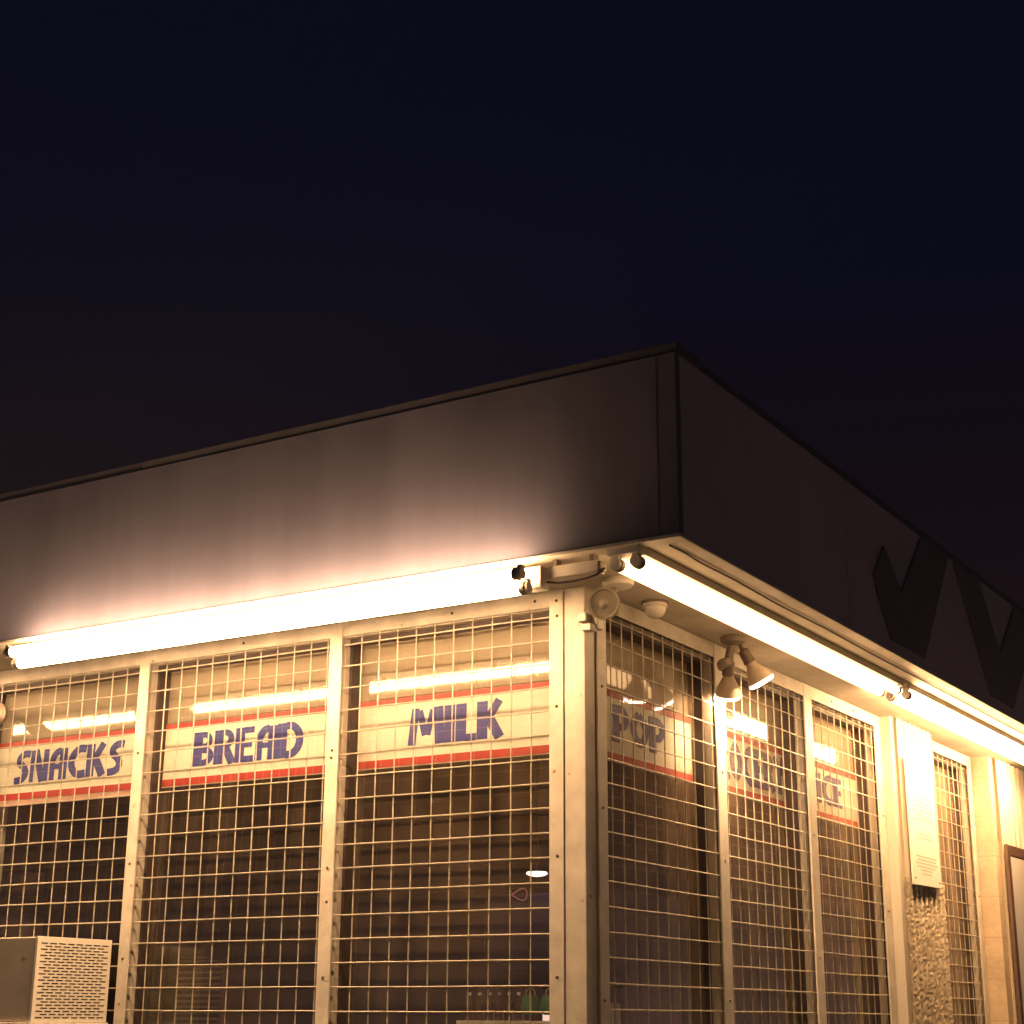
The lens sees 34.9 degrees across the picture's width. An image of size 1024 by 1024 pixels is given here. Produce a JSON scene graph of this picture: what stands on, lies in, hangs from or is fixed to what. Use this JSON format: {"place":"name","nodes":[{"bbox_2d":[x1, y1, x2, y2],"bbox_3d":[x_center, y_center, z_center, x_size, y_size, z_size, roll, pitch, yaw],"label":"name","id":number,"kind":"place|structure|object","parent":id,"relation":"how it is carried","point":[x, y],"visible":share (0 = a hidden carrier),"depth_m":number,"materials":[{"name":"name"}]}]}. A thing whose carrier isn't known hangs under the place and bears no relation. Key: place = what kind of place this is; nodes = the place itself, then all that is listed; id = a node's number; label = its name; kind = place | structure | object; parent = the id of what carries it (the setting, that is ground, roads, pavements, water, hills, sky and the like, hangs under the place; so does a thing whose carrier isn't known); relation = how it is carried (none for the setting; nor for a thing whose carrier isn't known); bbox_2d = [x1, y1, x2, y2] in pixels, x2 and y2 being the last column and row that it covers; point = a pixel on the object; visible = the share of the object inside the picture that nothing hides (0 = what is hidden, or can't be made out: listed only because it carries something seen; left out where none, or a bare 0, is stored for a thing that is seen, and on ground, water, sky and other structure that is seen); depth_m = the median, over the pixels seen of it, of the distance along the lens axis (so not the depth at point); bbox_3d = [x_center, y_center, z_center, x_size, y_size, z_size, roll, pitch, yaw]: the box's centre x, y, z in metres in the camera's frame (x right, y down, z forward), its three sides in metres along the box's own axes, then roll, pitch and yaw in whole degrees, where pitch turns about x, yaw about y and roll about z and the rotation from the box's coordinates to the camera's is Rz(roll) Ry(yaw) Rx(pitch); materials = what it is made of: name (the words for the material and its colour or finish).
{"place":"outdoors","nodes":[
{"label":"outdoors","id":0,"kind":"place"},
{"bbox_2d":[0,0,1023,608],"label":"sky","id":1,"kind":"structure","parent":0,"point":[222,221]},
{"bbox_2d":[481,890,679,1023],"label":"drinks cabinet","id":2,"kind":"object","parent":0,"point":[499,949],"visible":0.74,"depth_m":6.73,"materials":[{"name":"black"}]},
{"label":"ground","id":3,"kind":"structure","parent":0,"visible":0},
{"bbox_2d":[0,341,1023,1023],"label":"store building","id":4,"kind":"structure","parent":3,"relation":"on","point":[342,891],"depth_m":5.84,"materials":[{"name":"beige paint"}]},
{"bbox_2d":[0,703,7,724],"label":"flood lamp","id":5,"kind":"object","parent":4,"relation":"attached to","point":[3,712],"visible":1,"depth_m":6.40,"materials":[{"name":"white"}]},
{"bbox_2d":[0,914,42,937],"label":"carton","id":6,"kind":"object","parent":4,"relation":"in","point":[13,931],"visible":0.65,"depth_m":6.82,"materials":[{"name":"brown cardboard"}]},
{"bbox_2d":[5,807,41,843],"bbox_3d":[-2.120,1.352,7.023,0.130,0.140,0.120,-10,-20,30],"label":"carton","id":7,"kind":"object","parent":4,"relation":"in","point":[22,831],"visible":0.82,"depth_m":6.98,"materials":[{"name":"brown cardboard"}]},
{"bbox_2d":[6,871,44,896],"bbox_3d":[-2.067,1.581,6.917,0.100,0.100,0.120,-10,-20,30],"label":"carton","id":8,"kind":"object","parent":4,"relation":"in","point":[29,890],"visible":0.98,"depth_m":6.88,"materials":[{"name":"brown cardboard"}]},
{"bbox_2d":[0,936,111,1023],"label":"air conditioner","id":9,"kind":"object","parent":4,"relation":"attached to","point":[52,980],"visible":1,"depth_m":5.59,"materials":[{"name":"beige metal"}]},
{"bbox_2d":[0,728,134,806],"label":"window sign","id":10,"kind":"object","parent":4,"relation":"attached to","point":[83,769],"visible":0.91,"depth_m":6.29,"materials":[{"name":"white"}]},
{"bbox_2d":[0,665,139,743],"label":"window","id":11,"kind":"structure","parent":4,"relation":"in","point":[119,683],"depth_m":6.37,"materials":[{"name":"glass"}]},
{"bbox_2d":[173,957,270,1023],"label":"vent cabinet","id":12,"kind":"object","parent":4,"relation":"in","point":[218,979],"visible":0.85,"depth_m":6.49,"materials":[{"name":"brown"}]},
{"bbox_2d":[124,639,329,1023],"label":"window","id":13,"kind":"structure","parent":4,"relation":"in","point":[134,998],"depth_m":5.91,"materials":[{"name":"glass"}]},
{"bbox_2d":[162,706,326,787],"bbox_3d":[-0.942,0.844,5.834,0.816,0.236,0.010,-10,-20,30],"label":"window sign","id":14,"kind":"object","parent":4,"relation":"attached to","point":[264,748],"visible":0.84,"depth_m":5.84,"materials":[{"name":"white"}]},
{"bbox_2d":[3,564,548,668],"bbox_3d":[-0.870,0.364,5.365,2.220,0.091,0.137,-10,-20,30],"label":"strip light","id":15,"kind":"object","parent":4,"relation":"attached to","point":[519,579],"visible":1,"depth_m":5.22,"materials":[{"name":"white plastic"}]},
{"bbox_2d":[329,608,565,1023],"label":"window","id":16,"kind":"structure","parent":4,"relation":"in","point":[521,631],"depth_m":5.45,"materials":[{"name":"glass"}]},
{"bbox_2d":[358,681,548,770],"bbox_3d":[-0.186,0.709,5.385,0.798,0.236,0.010,-10,-20,30],"label":"window sign","id":17,"kind":"object","parent":4,"relation":"attached to","point":[501,705],"visible":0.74,"depth_m":5.38,"materials":[{"name":"white"}]},
{"bbox_2d":[478,985,507,1020],"bbox_3d":[-0.069,1.973,6.470,0.100,0.175,0.100,-10,-20,30],"label":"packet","id":18,"kind":"object","parent":4,"relation":"in","point":[496,990],"visible":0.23,"depth_m":6.44},
{"bbox_2d":[511,888,527,900],"bbox_3d":[0.027,1.578,6.717,0.088,0.053,0.004,-10,-20,30],"label":"neon tube","id":19,"kind":"object","parent":4,"relation":"attached to","point":[518,890],"visible":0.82,"depth_m":6.71,"materials":[{"name":"red glass"}]},
{"bbox_2d":[508,987,541,1020],"bbox_3d":[0.050,1.952,6.399,0.100,0.175,0.100,-10,-20,30],"label":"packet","id":20,"kind":"object","parent":4,"relation":"on","point":[522,990],"visible":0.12,"depth_m":6.38},
{"bbox_2d":[456,1020,617,1023],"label":"display shelf","id":21,"kind":"object","parent":4,"relation":"attached to","point":[497,1022],"visible":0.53,"depth_m":5.82,"materials":[{"name":"metal"}]},
{"bbox_2d":[465,992,473,1019],"bbox_3d":[-0.156,1.825,6.012,0.032,0.098,0.032,-10,-20,30],"label":"bottle","id":22,"kind":"object","parent":21,"relation":"on","point":[470,1008],"visible":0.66,"depth_m":6.00,"materials":[{"name":"brown glass"}]},
{"bbox_2d":[475,992,483,1019],"bbox_3d":[-0.119,1.819,5.993,0.032,0.098,0.032,-10,-20,30],"label":"bottle","id":23,"kind":"object","parent":21,"relation":"on","point":[479,1005],"visible":0.91,"depth_m":5.98,"materials":[{"name":"brown glass"}]},
{"bbox_2d":[486,992,493,1019],"bbox_3d":[-0.081,1.814,5.975,0.032,0.098,0.032,-10,-20,30],"label":"bottle","id":24,"kind":"object","parent":21,"relation":"on","point":[491,1008],"visible":0.69,"depth_m":5.96,"materials":[{"name":"brown glass"}]},
{"bbox_2d":[495,992,503,1020],"bbox_3d":[-0.046,1.807,5.953,0.032,0.098,0.032,-10,-20,30],"label":"bottle","id":25,"kind":"object","parent":21,"relation":"on","point":[499,1005],"visible":0.91,"depth_m":5.94,"materials":[{"name":"brown glass"}]},
{"bbox_2d":[505,992,512,1020],"bbox_3d":[-0.011,1.801,5.931,0.032,0.098,0.032,-10,-20,30],"label":"bottle","id":26,"kind":"object","parent":21,"relation":"on","point":[507,1009],"visible":0.75,"depth_m":5.92,"materials":[{"name":"brown glass"}]},
{"bbox_2d":[514,992,522,1020],"bbox_3d":[0.025,1.794,5.910,0.032,0.098,0.032,-10,-20,30],"label":"bottle","id":27,"kind":"object","parent":21,"relation":"on","point":[518,1016],"visible":0.91,"depth_m":5.89,"materials":[{"name":"brown glass"}]},
{"bbox_2d":[521,987,539,1014],"bbox_3d":[0.067,1.768,5.891,0.072,0.098,0.072,-10,-20,30],"label":"shopping bag","id":28,"kind":"object","parent":21,"relation":"on","point":[525,1003],"visible":0.86,"depth_m":5.86,"materials":[{"name":"green plastic"}]},
{"bbox_2d":[540,988,548,1014],"bbox_3d":[0.138,1.755,5.850,0.072,0.098,0.072,-10,-20,30],"label":"shopping bag","id":29,"kind":"object","parent":21,"relation":"on","point":[544,1005],"visible":0.43,"depth_m":5.82,"materials":[{"name":"green"}]},
{"bbox_2d":[526,755,547,876],"bbox_3d":[0.105,1.095,6.819,0.089,0.847,0.089,-10,-20,30],"label":"ceiling lamp","id":30,"kind":"object","parent":4,"relation":"hanging from","point":[536,873],"visible":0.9,"depth_m":6.74,"materials":[{"name":"white metal"}]},
{"bbox_2d":[549,553,605,581],"bbox_3d":[0.195,0.161,4.823,0.178,0.060,0.048,-10,-20,30],"label":"wiring box","id":31,"kind":"object","parent":4,"relation":"attached to","point":[559,571],"visible":1,"depth_m":4.80,"materials":[{"name":"white metal"}]},
{"bbox_2d":[547,567,605,583],"bbox_3d":[0.188,0.191,4.805,0.198,0.034,0.011,-10,-20,30],"label":"cable","id":32,"kind":"object","parent":31,"relation":"attached to","point":[580,579],"visible":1,"depth_m":4.79,"materials":[{"name":"grey plastic"}]},
{"bbox_2d":[542,1003,620,1023],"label":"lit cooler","id":33,"kind":"object","parent":4,"relation":"in","point":[618,1017],"visible":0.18,"depth_m":6.34,"materials":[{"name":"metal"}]},
{"bbox_2d":[578,575,634,632],"bbox_3d":[0.301,0.279,5.003,0.152,0.187,0.229,-10,-20,30],"label":"flood lamp","id":34,"kind":"object","parent":4,"relation":"attached to","point":[604,602],"visible":0.99,"depth_m":4.92,"materials":[{"name":"white metal"}]},
{"bbox_2d":[606,689,692,783],"bbox_3d":[0.435,0.755,5.517,0.010,0.236,0.792,-10,-20,30],"label":"window sign","id":35,"kind":"object","parent":4,"relation":"attached to","point":[638,733],"visible":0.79,"depth_m":5.56,"materials":[{"name":"white plastic"}]},
{"bbox_2d":[641,599,668,618],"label":"soffit dome","id":36,"kind":"structure","parent":4,"relation":"attached to","point":[654,608],"depth_m":5.32,"materials":[{"name":"white plastic"}]},
{"bbox_2d":[594,616,722,1023],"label":"window","id":37,"kind":"structure","parent":4,"relation":"in","point":[615,628],"depth_m":5.69,"materials":[{"name":"metal"}]},
{"bbox_2d":[715,635,772,700],"bbox_3d":[0.818,0.562,5.825,0.220,0.224,0.153,-10,-20,30],"label":"flood lamp","id":38,"kind":"object","parent":4,"relation":"attached to","point":[728,688],"visible":1,"depth_m":5.80,"materials":[{"name":"white metal"}]},
{"bbox_2d":[607,544,903,696],"bbox_3d":[0.924,0.422,5.638,0.107,0.065,2.305,-10,-20,30],"label":"strip light","id":39,"kind":"object","parent":4,"relation":"attached to","point":[650,568],"visible":1,"depth_m":5.34,"materials":[{"name":"white plastic"}]},
{"bbox_2d":[725,731,786,808],"bbox_3d":[0.895,0.978,6.226,0.010,0.236,0.752,-10,-20,30],"label":"window sign","id":40,"kind":"object","parent":4,"relation":"attached to","point":[748,769],"visible":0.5,"depth_m":6.29,"materials":[{"name":"white"}]},
{"bbox_2d":[711,657,815,1023],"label":"window","id":41,"kind":"structure","parent":4,"relation":"in","point":[745,686],"depth_m":6.40,"materials":[{"name":"glass"}]},
{"bbox_2d":[814,761,857,828],"bbox_3d":[1.337,1.192,6.906,0.010,0.236,0.712,-10,-20,30],"label":"window sign","id":42,"kind":"object","parent":4,"relation":"attached to","point":[834,794],"visible":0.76,"depth_m":6.98,"materials":[{"name":"white"}]},
{"bbox_2d":[801,695,887,1023],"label":"window","id":43,"kind":"structure","parent":4,"relation":"in","point":[816,711],"depth_m":7.06,"materials":[{"name":"glass"}]},
{"bbox_2d":[669,544,1023,734],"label":"cable","id":44,"kind":"object","parent":4,"relation":"attached to","point":[735,580],"visible":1,"depth_m":5.68,"materials":[{"name":"grey plastic"}]},
{"bbox_2d":[903,755,941,887],"bbox_3d":[1.864,1.397,7.388,0.011,0.593,0.400,-10,-20,30],"label":"vent box","id":45,"kind":"object","parent":4,"relation":"attached to","point":[924,855],"visible":1,"depth_m":7.37,"materials":[{"name":"beige"}]},
{"bbox_2d":[885,683,1023,764],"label":"strip light","id":46,"kind":"object","parent":4,"relation":"attached to","point":[916,700],"visible":0.83,"depth_m":7.20,"materials":[{"name":"white plastic"}]},
{"bbox_2d":[933,752,983,1023],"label":"window","id":47,"kind":"structure","parent":4,"relation":"in","point":[939,762],"depth_m":8.22,"materials":[{"name":"glass"}]},
{"bbox_2d":[1004,844,1023,1023],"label":"poster case","id":48,"kind":"object","parent":4,"relation":"attached to","point":[1014,860],"visible":1,"depth_m":8.29,"materials":[{"name":"brown metal"}]}
]}

